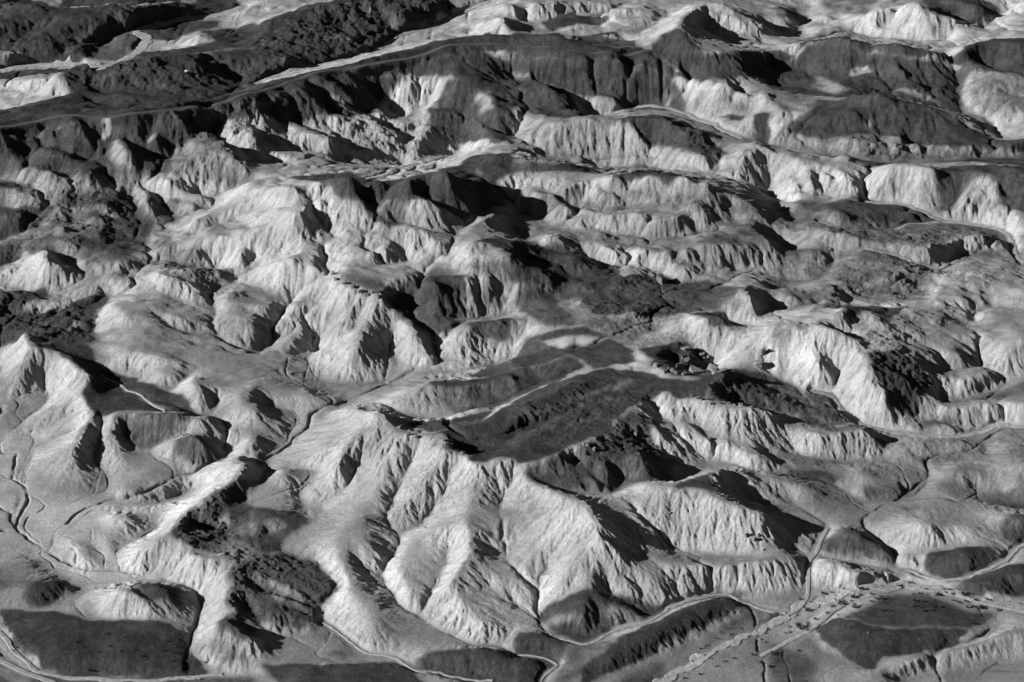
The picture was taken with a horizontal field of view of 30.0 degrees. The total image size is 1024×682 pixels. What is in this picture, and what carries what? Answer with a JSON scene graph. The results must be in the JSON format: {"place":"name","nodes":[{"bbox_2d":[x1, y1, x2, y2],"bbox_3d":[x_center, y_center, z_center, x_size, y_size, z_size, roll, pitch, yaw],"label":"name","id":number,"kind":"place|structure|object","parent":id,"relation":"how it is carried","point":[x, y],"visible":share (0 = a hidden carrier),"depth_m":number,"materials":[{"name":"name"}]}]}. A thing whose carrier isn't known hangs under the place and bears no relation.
{"place":"outdoors","nodes":[
{"label":"outdoors","id":0,"kind":"place"},
{"bbox_2d":[0,659,55,681],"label":"dirt road","id":1,"kind":"structure","parent":0,"point":[21,670],"depth_m":921.59,"materials":[{"name":"grey soil"}]},
{"bbox_2d":[0,43,647,126],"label":"dirt road","id":2,"kind":"structure","parent":0,"point":[284,83],"depth_m":1481.97,"materials":[{"name":"grey soil"}]},
{"bbox_2d":[0,0,1023,681],"bbox_3d":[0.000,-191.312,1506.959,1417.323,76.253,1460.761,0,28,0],"label":"hills","id":3,"kind":"structure","parent":0,"point":[508,234],"depth_m":1181.64,"materials":[{"name":"grey soil"}]},
{"bbox_2d":[0,630,222,681],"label":"dry wash","id":4,"kind":"object","parent":3,"relation":"on","point":[5,638],"visible":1,"depth_m":919.32},
{"bbox_2d":[0,6,241,72],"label":"dry wash","id":5,"kind":"object","parent":3,"relation":"on","point":[145,41],"visible":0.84,"depth_m":1598.05},
{"bbox_2d":[101,374,165,411],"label":"dry wash","id":6,"kind":"object","parent":3,"relation":"on","point":[141,395],"visible":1,"depth_m":1138.47},
{"bbox_2d":[255,1,490,83],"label":"dry wash","id":7,"kind":"object","parent":3,"relation":"on","point":[386,43],"visible":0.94,"depth_m":1602.07},
{"bbox_2d":[320,621,492,681],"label":"dry wash","id":8,"kind":"object","parent":3,"relation":"on","point":[396,658],"visible":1,"depth_m":926.63},
{"bbox_2d":[512,654,557,681],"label":"dry wash","id":9,"kind":"object","parent":3,"relation":"on","point":[549,671],"visible":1,"depth_m":928.03},
{"bbox_2d":[656,274,667,284],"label":"boulder","id":10,"kind":"object","parent":3,"relation":"on","point":[661,279],"visible":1,"depth_m":1240.07,"materials":[{"name":"grey stone"}]},
{"bbox_2d":[583,104,742,137],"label":"dry wash","id":11,"kind":"object","parent":3,"relation":"on","point":[714,124],"visible":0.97,"depth_m":1485.10},
{"bbox_2d":[548,594,785,644],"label":"dry wash","id":12,"kind":"object","parent":3,"relation":"on","point":[654,618],"visible":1,"depth_m":961.02},
{"bbox_2d":[676,363,683,367],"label":"boulder","id":13,"kind":"object","parent":3,"relation":"on","point":[679,365],"visible":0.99,"depth_m":1133.87,"materials":[{"name":"grey stone"}]},
{"bbox_2d":[681,345,690,350],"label":"boulder","id":14,"kind":"object","parent":3,"relation":"on","point":[686,348],"visible":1,"depth_m":1165.18,"materials":[{"name":"grey stone"}]},
{"bbox_2d":[689,365,712,372],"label":"boulder","id":15,"kind":"object","parent":3,"relation":"on","point":[693,369],"visible":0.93,"depth_m":1127.11,"materials":[{"name":"grey stone"}]},
{"bbox_2d":[707,363,719,371],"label":"boulder","id":16,"kind":"object","parent":3,"relation":"on","point":[710,367],"visible":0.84,"depth_m":1131.85,"materials":[{"name":"grey stone"}]},
{"bbox_2d":[711,368,722,374],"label":"boulder","id":17,"kind":"object","parent":3,"relation":"on","point":[713,372],"visible":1,"depth_m":1118.18,"materials":[{"name":"grey stone"}]},
{"bbox_2d":[754,360,762,367],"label":"boulder","id":18,"kind":"object","parent":3,"relation":"on","point":[758,363],"visible":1,"depth_m":1144.36,"materials":[{"name":"grey stone"}]},
{"bbox_2d":[760,347,765,355],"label":"rock pillar","id":19,"kind":"object","parent":3,"relation":"on","point":[762,351],"visible":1,"depth_m":1150.23,"materials":[{"name":"grey stone"}]},
{"bbox_2d":[795,622,803,629],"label":"desert shrub","id":20,"kind":"object","parent":3,"relation":"on","point":[798,625],"visible":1,"depth_m":948.53,"materials":[{"name":"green plant"}]},
{"bbox_2d":[652,580,1023,681],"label":"dry wash","id":21,"kind":"object","parent":3,"relation":"on","point":[699,659],"visible":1,"depth_m":967.07},
{"bbox_2d":[819,220,937,229],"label":"dry wash","id":22,"kind":"object","parent":3,"relation":"on","point":[896,228],"visible":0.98,"depth_m":1327.63},
{"bbox_2d":[864,248,936,268],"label":"dry wash","id":23,"kind":"object","parent":3,"relation":"on","point":[909,260],"visible":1,"depth_m":1276.14},
{"bbox_2d":[813,390,1023,438],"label":"dry wash","id":24,"kind":"object","parent":3,"relation":"on","point":[836,404],"visible":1,"depth_m":1108.04},
{"bbox_2d":[865,201,1023,263],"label":"dry wash","id":25,"kind":"object","parent":3,"relation":"on","point":[1013,246],"visible":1,"depth_m":1336.46},
{"bbox_2d":[894,543,1023,581],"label":"dry wash","id":26,"kind":"object","parent":3,"relation":"on","point":[1010,556],"visible":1,"depth_m":989.55},
{"bbox_2d":[787,528,828,615],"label":"stream","id":27,"kind":"structure","parent":0,"point":[809,563],"depth_m":987.59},
{"bbox_2d":[759,587,1023,656],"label":"dirt road","id":28,"kind":"structure","parent":0,"point":[826,616],"depth_m":964.52,"materials":[{"name":"grey soil"}]}
]}

